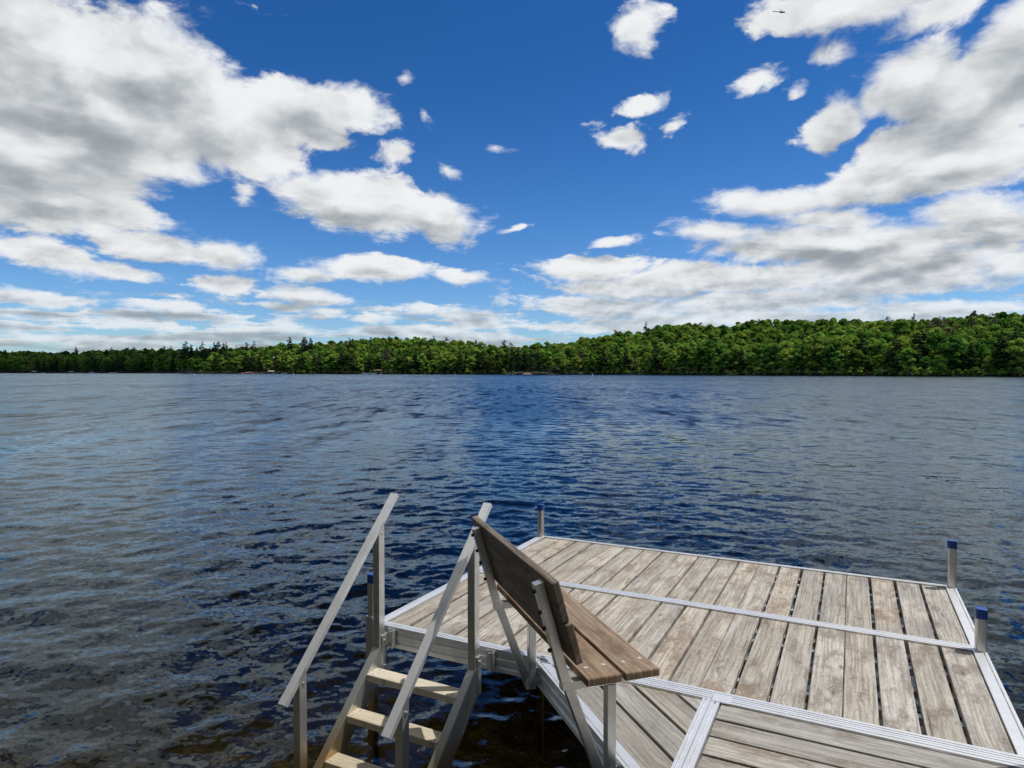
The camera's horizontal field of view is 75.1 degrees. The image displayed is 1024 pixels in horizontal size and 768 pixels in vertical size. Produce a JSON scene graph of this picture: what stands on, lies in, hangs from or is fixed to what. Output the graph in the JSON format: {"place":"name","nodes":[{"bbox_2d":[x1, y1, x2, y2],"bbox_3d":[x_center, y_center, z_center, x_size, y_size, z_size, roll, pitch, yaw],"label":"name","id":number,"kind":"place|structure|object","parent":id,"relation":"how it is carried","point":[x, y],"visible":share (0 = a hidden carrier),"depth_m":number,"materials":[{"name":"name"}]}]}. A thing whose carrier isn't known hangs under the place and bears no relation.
{"place":"outdoors","nodes":[
{"label":"outdoors","id":0,"kind":"place"},
{"bbox_2d":[0,376,1023,767],"bbox_3d":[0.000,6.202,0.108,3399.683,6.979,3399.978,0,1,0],"label":"lake bed","id":1,"kind":"object","parent":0,"point":[186,646],"visible":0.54,"depth_m":27.09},
{"bbox_2d":[366,503,1023,767],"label":"dock","id":2,"kind":"object","parent":1,"relation":"on","point":[661,608],"visible":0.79,"depth_m":3.62,"materials":[{"name":"wood"}]},
{"bbox_2d":[278,493,491,767],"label":"dock steps","id":3,"kind":"structure","parent":2,"relation":"attached to","point":[403,731],"depth_m":3.60,"materials":[{"name":"metal"}]},
{"bbox_2d":[471,516,658,767],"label":"bench","id":4,"kind":"object","parent":2,"relation":"on","point":[587,647],"visible":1,"depth_m":2.68,"materials":[{"name":"brown wood"}]},
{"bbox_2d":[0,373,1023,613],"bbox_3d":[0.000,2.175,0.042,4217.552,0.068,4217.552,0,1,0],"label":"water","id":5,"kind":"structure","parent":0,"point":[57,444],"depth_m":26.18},
{"bbox_2d":[0,343,1023,385],"bbox_3d":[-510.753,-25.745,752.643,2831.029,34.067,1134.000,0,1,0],"label":"hills","id":6,"kind":"structure","parent":0,"point":[555,370],"depth_m":427.95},
{"bbox_2d":[11,358,22,372],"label":"broadleaf tree","id":7,"kind":"object","parent":6,"relation":"on","point":[17,361],"visible":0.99,"depth_m":753.33,"materials":[{"name":"green plant"}]},
{"bbox_2d":[119,354,128,372],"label":"pine tree","id":8,"kind":"object","parent":6,"relation":"on","point":[123,360],"visible":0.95,"depth_m":712.66,"materials":[{"name":"green plant"}]},
{"bbox_2d":[130,358,139,369],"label":"broadleaf tree","id":9,"kind":"object","parent":6,"relation":"on","point":[134,363],"visible":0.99,"depth_m":706.15,"materials":[{"name":"green plant"}]},
{"bbox_2d":[144,356,153,371],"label":"broadleaf tree","id":10,"kind":"object","parent":6,"relation":"on","point":[150,361],"visible":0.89,"depth_m":704.78,"materials":[{"name":"green plant"}]},
{"bbox_2d":[176,341,189,365],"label":"pine tree","id":11,"kind":"object","parent":6,"relation":"on","point":[185,349],"visible":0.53,"depth_m":660.86,"materials":[{"name":"green plant"}]},
{"bbox_2d":[192,358,203,372],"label":"broadleaf tree","id":12,"kind":"object","parent":6,"relation":"on","point":[198,363],"visible":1,"depth_m":588.83,"materials":[{"name":"green plant"}]},
{"bbox_2d":[210,354,221,371],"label":"pine tree","id":13,"kind":"object","parent":6,"relation":"on","point":[215,361],"visible":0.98,"depth_m":581.17,"materials":[{"name":"green plant"}]},
{"bbox_2d":[216,357,227,370],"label":"broadleaf tree","id":14,"kind":"object","parent":6,"relation":"on","point":[220,359],"visible":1,"depth_m":581.75,"materials":[{"name":"green plant"}]},
{"bbox_2d":[231,357,242,369],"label":"broadleaf tree","id":15,"kind":"object","parent":6,"relation":"on","point":[235,360],"visible":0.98,"depth_m":575.12,"materials":[{"name":"green plant"}]},
{"bbox_2d":[240,355,250,370],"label":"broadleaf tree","id":16,"kind":"object","parent":6,"relation":"on","point":[246,360],"visible":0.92,"depth_m":573.30,"materials":[{"name":"green plant"}]},
{"bbox_2d":[246,353,257,370],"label":"pine tree","id":17,"kind":"object","parent":6,"relation":"on","point":[252,357],"visible":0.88,"depth_m":569.54,"materials":[{"name":"green plant"}]},
{"bbox_2d":[254,356,263,372],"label":"pine tree","id":18,"kind":"object","parent":6,"relation":"on","point":[259,365],"visible":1,"depth_m":564.71,"materials":[{"name":"green plant"}]},
{"bbox_2d":[262,360,273,370],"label":"broadleaf tree","id":19,"kind":"object","parent":6,"relation":"on","point":[266,367],"visible":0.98,"depth_m":565.61,"materials":[{"name":"green plant"}]},
{"bbox_2d":[271,353,282,372],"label":"pine tree","id":20,"kind":"object","parent":6,"relation":"on","point":[277,364],"visible":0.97,"depth_m":561.65,"materials":[{"name":"green plant"}]},
{"bbox_2d":[295,352,304,372],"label":"pine tree","id":21,"kind":"object","parent":6,"relation":"on","point":[302,365],"visible":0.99,"depth_m":550.40,"materials":[{"name":"green plant"}]},
{"bbox_2d":[297,337,312,352],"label":"pine tree","id":22,"kind":"object","parent":6,"relation":"on","point":[306,347],"visible":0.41,"depth_m":589.25,"materials":[{"name":"green plant"}]},
{"bbox_2d":[321,357,331,372],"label":"broadleaf tree","id":23,"kind":"object","parent":6,"relation":"on","point":[326,360],"visible":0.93,"depth_m":535.39,"materials":[{"name":"green plant"}]},
{"bbox_2d":[327,356,339,369],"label":"broadleaf tree","id":24,"kind":"object","parent":6,"relation":"on","point":[331,362],"visible":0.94,"depth_m":534.90,"materials":[{"name":"green plant"}]},
{"bbox_2d":[336,349,348,372],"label":"pine tree","id":25,"kind":"object","parent":6,"relation":"on","point":[341,363],"visible":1,"depth_m":530.05,"materials":[{"name":"green plant"}]},
{"bbox_2d":[345,348,357,366],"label":"broadleaf tree","id":26,"kind":"object","parent":6,"relation":"on","point":[351,351],"visible":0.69,"depth_m":530.94,"materials":[{"name":"green plant"}]},
{"bbox_2d":[346,354,356,372],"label":"pine tree","id":27,"kind":"object","parent":6,"relation":"on","point":[351,362],"visible":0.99,"depth_m":524.41,"materials":[{"name":"green plant"}]},
{"bbox_2d":[354,357,365,370],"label":"broadleaf tree","id":28,"kind":"object","parent":6,"relation":"on","point":[360,366],"visible":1,"depth_m":520.91,"materials":[{"name":"green plant"}]},
{"bbox_2d":[394,355,405,370],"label":"broadleaf tree","id":29,"kind":"object","parent":6,"relation":"on","point":[400,360],"visible":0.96,"depth_m":506.45,"materials":[{"name":"green plant"}]},
{"bbox_2d":[410,350,420,370],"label":"pine tree","id":30,"kind":"object","parent":6,"relation":"on","point":[414,362],"visible":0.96,"depth_m":499.97,"materials":[{"name":"green plant"}]},
{"bbox_2d":[417,353,428,372],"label":"broadleaf tree","id":31,"kind":"object","parent":6,"relation":"on","point":[422,359],"visible":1,"depth_m":496.07,"materials":[{"name":"green plant"}]},
{"bbox_2d":[425,348,435,370],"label":"pine tree","id":32,"kind":"object","parent":6,"relation":"on","point":[431,357],"visible":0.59,"depth_m":501.00,"materials":[{"name":"green plant"}]},
{"bbox_2d":[426,360,437,372],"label":"broadleaf tree","id":33,"kind":"object","parent":6,"relation":"on","point":[431,368],"visible":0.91,"depth_m":493.28,"materials":[{"name":"green plant"}]},
{"bbox_2d":[435,352,450,372],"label":"broadleaf tree","id":34,"kind":"object","parent":6,"relation":"on","point":[441,364],"visible":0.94,"depth_m":487.69,"materials":[{"name":"green plant"}]},
{"bbox_2d":[446,355,457,372],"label":"broadleaf tree","id":35,"kind":"object","parent":6,"relation":"on","point":[453,360],"visible":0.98,"depth_m":484.16,"materials":[{"name":"green plant"}]},
{"bbox_2d":[455,353,463,372],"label":"pine tree","id":36,"kind":"object","parent":6,"relation":"on","point":[460,362],"visible":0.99,"depth_m":481.51,"materials":[{"name":"green plant"}]},
{"bbox_2d":[465,356,476,369],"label":"broadleaf tree","id":37,"kind":"object","parent":6,"relation":"on","point":[472,362],"visible":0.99,"depth_m":480.97,"materials":[{"name":"green plant"}]},
{"bbox_2d":[475,351,487,373],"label":"pine tree","id":38,"kind":"object","parent":6,"relation":"on","point":[480,364],"visible":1,"depth_m":475.78,"materials":[{"name":"green plant"}]},
{"bbox_2d":[486,349,496,373],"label":"pine tree","id":39,"kind":"object","parent":6,"relation":"on","point":[490,364],"visible":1,"depth_m":474.00,"materials":[{"name":"green plant"}]},
{"bbox_2d":[501,348,510,371],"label":"pine tree","id":40,"kind":"object","parent":6,"relation":"on","point":[506,357],"visible":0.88,"depth_m":473.20,"materials":[{"name":"green plant"}]},
{"bbox_2d":[507,352,514,373],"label":"pine tree","id":41,"kind":"object","parent":6,"relation":"on","point":[510,367],"visible":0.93,"depth_m":449.97,"materials":[{"name":"green plant"}]},
{"bbox_2d":[0,311,1023,368],"bbox_3d":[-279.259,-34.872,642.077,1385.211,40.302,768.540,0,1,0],"label":"forest","id":42,"kind":"object","parent":6,"relation":"on","point":[751,335],"visible":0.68,"depth_m":478.11,"materials":[{"name":"green plant"}]},
{"bbox_2d":[512,347,523,371],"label":"pine tree","id":43,"kind":"object","parent":6,"relation":"on","point":[517,360],"visible":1,"depth_m":434.41,"materials":[{"name":"green plant"}]},
{"bbox_2d":[519,349,529,372],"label":"pine tree","id":44,"kind":"object","parent":6,"relation":"on","point":[525,362],"visible":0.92,"depth_m":436.58,"materials":[{"name":"green plant"}]},
{"bbox_2d":[525,348,537,371],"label":"pine tree","id":45,"kind":"object","parent":6,"relation":"on","point":[531,361],"visible":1,"depth_m":432.26,"materials":[{"name":"green plant"}]},
{"bbox_2d":[533,347,544,372],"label":"pine tree","id":46,"kind":"object","parent":6,"relation":"on","point":[538,357],"visible":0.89,"depth_m":434.98,"materials":[{"name":"green plant"}]},
{"bbox_2d":[539,354,550,369],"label":"broadleaf tree","id":47,"kind":"object","parent":6,"relation":"on","point":[545,359],"visible":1,"depth_m":431.05,"materials":[{"name":"green plant"}]},
{"bbox_2d":[569,356,581,373],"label":"broadleaf tree","id":48,"kind":"object","parent":6,"relation":"on","point":[577,360],"visible":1,"depth_m":448.36,"materials":[{"name":"green plant"}]},
{"bbox_2d":[587,354,599,372],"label":"broadleaf tree","id":49,"kind":"object","parent":6,"relation":"on","point":[594,358],"visible":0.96,"depth_m":442.64,"materials":[{"name":"green plant"}]},
{"bbox_2d":[598,351,609,371],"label":"pine tree","id":50,"kind":"object","parent":6,"relation":"on","point":[604,361],"visible":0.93,"depth_m":437.46,"materials":[{"name":"green plant"}]},
{"bbox_2d":[607,354,618,373],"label":"broadleaf tree","id":51,"kind":"object","parent":6,"relation":"on","point":[613,361],"visible":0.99,"depth_m":431.81,"materials":[{"name":"green plant"}]},
{"bbox_2d":[620,348,631,371],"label":"pine tree","id":52,"kind":"object","parent":6,"relation":"on","point":[628,359],"visible":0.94,"depth_m":427.04,"materials":[{"name":"green plant"}]},
{"bbox_2d":[632,357,643,370],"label":"broadleaf tree","id":53,"kind":"object","parent":6,"relation":"on","point":[640,363],"visible":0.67,"depth_m":423.62,"materials":[{"name":"green plant"}]},
{"bbox_2d":[647,341,663,370],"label":"pine tree","id":54,"kind":"object","parent":6,"relation":"on","point":[656,352],"visible":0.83,"depth_m":408.57,"materials":[{"name":"green plant"}]},
{"bbox_2d":[656,345,672,371],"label":"broadleaf tree","id":55,"kind":"object","parent":6,"relation":"on","point":[663,356],"visible":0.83,"depth_m":403.10,"materials":[{"name":"green plant"}]},
{"bbox_2d":[667,350,682,371],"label":"broadleaf tree","id":56,"kind":"object","parent":6,"relation":"on","point":[673,362],"visible":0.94,"depth_m":396.08,"materials":[{"name":"green plant"}]},
{"bbox_2d":[676,343,692,370],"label":"broadleaf tree","id":57,"kind":"object","parent":6,"relation":"on","point":[679,347],"visible":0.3,"depth_m":398.92,"materials":[{"name":"green plant"}]},
{"bbox_2d":[678,346,693,373],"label":"broadleaf tree","id":58,"kind":"object","parent":6,"relation":"on","point":[684,355],"visible":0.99,"depth_m":389.75,"materials":[{"name":"green plant"}]},
{"bbox_2d":[689,355,699,371],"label":"broadleaf tree","id":59,"kind":"object","parent":6,"relation":"on","point":[694,361],"visible":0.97,"depth_m":386.35,"materials":[{"name":"green plant"}]},
{"bbox_2d":[691,350,704,372],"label":"broadleaf tree","id":60,"kind":"object","parent":6,"relation":"on","point":[700,355],"visible":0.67,"depth_m":388.93,"materials":[{"name":"green plant"}]},
{"bbox_2d":[700,355,710,370],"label":"broadleaf tree","id":61,"kind":"object","parent":6,"relation":"on","point":[707,366],"visible":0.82,"depth_m":382.95,"materials":[{"name":"green plant"}]},
{"bbox_2d":[696,339,719,372],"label":"broadleaf tree","id":62,"kind":"object","parent":6,"relation":"on","point":[712,344],"visible":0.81,"depth_m":383.08,"materials":[{"name":"green plant"}]},
{"bbox_2d":[710,358,722,370],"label":"broadleaf tree","id":63,"kind":"object","parent":6,"relation":"on","point":[713,366],"visible":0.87,"depth_m":376.29,"materials":[{"name":"green plant"}]},
{"bbox_2d":[709,342,734,372],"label":"broadleaf tree","id":64,"kind":"object","parent":6,"relation":"on","point":[714,354],"visible":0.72,"depth_m":377.27,"materials":[{"name":"green plant"}]},
{"bbox_2d":[718,351,734,371],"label":"broadleaf tree","id":65,"kind":"object","parent":6,"relation":"on","point":[727,363],"visible":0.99,"depth_m":372.40,"materials":[{"name":"green plant"}]},
{"bbox_2d":[727,344,746,368],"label":"broadleaf tree","id":66,"kind":"object","parent":6,"relation":"on","point":[735,347],"visible":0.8,"depth_m":371.61,"materials":[{"name":"green plant"}]},
{"bbox_2d":[736,349,747,371],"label":"pine tree","id":67,"kind":"object","parent":6,"relation":"on","point":[741,359],"visible":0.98,"depth_m":361.84,"materials":[{"name":"green plant"}]},
{"bbox_2d":[744,352,758,371],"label":"broadleaf tree","id":68,"kind":"object","parent":6,"relation":"on","point":[752,358],"visible":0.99,"depth_m":359.37,"materials":[{"name":"green plant"}]},
{"bbox_2d":[753,343,774,367],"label":"broadleaf tree","id":69,"kind":"object","parent":6,"relation":"on","point":[764,359],"visible":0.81,"depth_m":353.61,"materials":[{"name":"green plant"}]},
{"bbox_2d":[764,343,789,373],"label":"broadleaf tree","id":70,"kind":"object","parent":6,"relation":"on","point":[772,347],"visible":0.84,"depth_m":349.61,"materials":[{"name":"green plant"}]},
{"bbox_2d":[777,348,795,369],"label":"broadleaf tree","id":71,"kind":"object","parent":6,"relation":"on","point":[785,362],"visible":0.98,"depth_m":342.27,"materials":[{"name":"green plant"}]},
{"bbox_2d":[774,340,798,370],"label":"broadleaf tree","id":72,"kind":"object","parent":6,"relation":"on","point":[785,344],"visible":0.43,"depth_m":350.99,"materials":[{"name":"green plant"}]},
{"bbox_2d":[790,343,809,370],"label":"broadleaf tree","id":73,"kind":"object","parent":6,"relation":"on","point":[798,355],"visible":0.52,"depth_m":341.68,"materials":[{"name":"green plant"}]},
{"bbox_2d":[799,350,815,369],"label":"broadleaf tree","id":74,"kind":"object","parent":6,"relation":"on","point":[804,355],"visible":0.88,"depth_m":333.72,"materials":[{"name":"green plant"}]},
{"bbox_2d":[804,336,824,372],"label":"broadleaf tree","id":75,"kind":"object","parent":6,"relation":"on","point":[818,340],"visible":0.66,"depth_m":335.01,"materials":[{"name":"green plant"}]},
{"bbox_2d":[803,345,827,373],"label":"broadleaf tree","id":76,"kind":"object","parent":6,"relation":"on","point":[819,348],"visible":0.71,"depth_m":332.23,"materials":[{"name":"green plant"}]},
{"bbox_2d":[818,345,835,369],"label":"broadleaf tree","id":77,"kind":"object","parent":6,"relation":"on","point":[824,360],"visible":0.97,"depth_m":326.58,"materials":[{"name":"green plant"}]},
{"bbox_2d":[825,340,845,369],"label":"broadleaf tree","id":78,"kind":"object","parent":6,"relation":"on","point":[839,346],"visible":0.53,"depth_m":327.18,"materials":[{"name":"green plant"}]},
{"bbox_2d":[830,351,845,372],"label":"broadleaf tree","id":79,"kind":"object","parent":6,"relation":"on","point":[838,362],"visible":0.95,"depth_m":322.70,"materials":[{"name":"green plant"}]},
{"bbox_2d":[838,346,857,369],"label":"broadleaf tree","id":80,"kind":"object","parent":6,"relation":"on","point":[843,349],"visible":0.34,"depth_m":322.67,"materials":[{"name":"green plant"}]},
{"bbox_2d":[845,348,863,370],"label":"broadleaf tree","id":81,"kind":"object","parent":6,"relation":"on","point":[854,352],"visible":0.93,"depth_m":316.75,"materials":[{"name":"green plant"}]},
{"bbox_2d":[855,336,870,368],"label":"pine tree","id":82,"kind":"object","parent":6,"relation":"on","point":[859,346],"visible":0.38,"depth_m":322.20,"materials":[{"name":"green plant"}]},
{"bbox_2d":[856,355,874,371],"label":"broadleaf tree","id":83,"kind":"object","parent":6,"relation":"on","point":[866,359],"visible":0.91,"depth_m":313.41,"materials":[{"name":"green plant"}]},
{"bbox_2d":[870,354,885,368],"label":"broadleaf tree","id":84,"kind":"object","parent":6,"relation":"on","point":[880,358],"visible":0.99,"depth_m":307.91,"materials":[{"name":"green plant"}]},
{"bbox_2d":[868,342,888,364],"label":"broadleaf tree","id":85,"kind":"object","parent":6,"relation":"on","point":[877,346],"visible":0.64,"depth_m":314.52,"materials":[{"name":"green plant"}]},
{"bbox_2d":[875,319,910,339],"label":"broadleaf tree","id":86,"kind":"object","parent":6,"relation":"on","point":[897,323],"visible":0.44,"depth_m":358.89,"materials":[{"name":"green plant"}]},
{"bbox_2d":[885,330,908,373],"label":"pine tree","id":87,"kind":"object","parent":6,"relation":"on","point":[893,352],"visible":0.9,"depth_m":304.07,"materials":[{"name":"green plant"}]},
{"bbox_2d":[885,338,911,371],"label":"broadleaf tree","id":88,"kind":"object","parent":6,"relation":"on","point":[905,345],"visible":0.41,"depth_m":307.54,"materials":[{"name":"green plant"}]},
{"bbox_2d":[896,348,916,370],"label":"broadleaf tree","id":89,"kind":"object","parent":6,"relation":"on","point":[904,363],"visible":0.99,"depth_m":298.55,"materials":[{"name":"green plant"}]},
{"bbox_2d":[909,322,931,369],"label":"pine tree","id":90,"kind":"object","parent":6,"relation":"on","point":[919,355],"visible":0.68,"depth_m":300.69,"materials":[{"name":"green plant"}]},
{"bbox_2d":[917,356,931,372],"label":"broadleaf tree","id":91,"kind":"object","parent":6,"relation":"on","point":[926,360],"visible":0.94,"depth_m":293.64,"materials":[{"name":"green plant"}]},
{"bbox_2d":[927,319,950,334],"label":"bare tree","id":92,"kind":"object","parent":6,"relation":"on","point":[937,324],"visible":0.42,"depth_m":343.21,"materials":[{"name":"grey plant"}]},
{"bbox_2d":[931,354,948,372],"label":"broadleaf tree","id":93,"kind":"object","parent":6,"relation":"on","point":[942,364],"visible":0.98,"depth_m":288.43,"materials":[{"name":"green plant"}]},
{"bbox_2d":[923,332,960,372],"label":"broadleaf tree","id":94,"kind":"object","parent":6,"relation":"on","point":[937,337],"visible":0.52,"depth_m":296.79,"materials":[{"name":"green plant"}]},
{"bbox_2d":[926,316,960,332],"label":"bare tree","id":95,"kind":"object","parent":6,"relation":"on","point":[944,321],"visible":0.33,"depth_m":361.20,"materials":[{"name":"grey plant"}]},
{"bbox_2d":[937,335,968,371],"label":"broadleaf tree","id":96,"kind":"object","parent":6,"relation":"on","point":[955,342],"visible":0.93,"depth_m":287.55,"materials":[{"name":"green plant"}]},
{"bbox_2d":[945,336,969,372],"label":"broadleaf tree","id":97,"kind":"object","parent":6,"relation":"on","point":[965,343],"visible":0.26,"depth_m":291.79,"materials":[{"name":"green plant"}]},
{"bbox_2d":[960,343,981,369],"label":"pine tree","id":98,"kind":"object","parent":6,"relation":"on","point":[969,359],"visible":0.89,"depth_m":284.14,"materials":[{"name":"green plant"}]},
{"bbox_2d":[964,341,991,367],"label":"broadleaf tree","id":99,"kind":"object","parent":6,"relation":"on","point":[984,351],"visible":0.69,"depth_m":285.19,"materials":[{"name":"green plant"}]},
{"bbox_2d":[981,356,994,371],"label":"broadleaf tree","id":100,"kind":"object","parent":6,"relation":"on","point":[987,360],"visible":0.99,"depth_m":278.23,"materials":[{"name":"green plant"}]},
{"bbox_2d":[987,335,1015,371],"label":"pine tree","id":101,"kind":"object","parent":6,"relation":"on","point":[1001,352],"visible":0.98,"depth_m":273.94,"materials":[{"name":"green plant"}]},
{"bbox_2d":[1004,338,1023,373],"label":"broadleaf tree","id":102,"kind":"object","parent":6,"relation":"on","point":[1013,344],"visible":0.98,"depth_m":270.83,"materials":[{"name":"green plant"}]},
{"bbox_2d":[1004,324,1023,367],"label":"pine tree","id":103,"kind":"object","parent":6,"relation":"on","point":[1016,335],"visible":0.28,"depth_m":278.00,"materials":[{"name":"green plant"}]},
{"bbox_2d":[0,0,1023,357],"label":"sky","id":104,"kind":"structure","parent":0,"point":[520,173],"materials":[{"name":"blue"}]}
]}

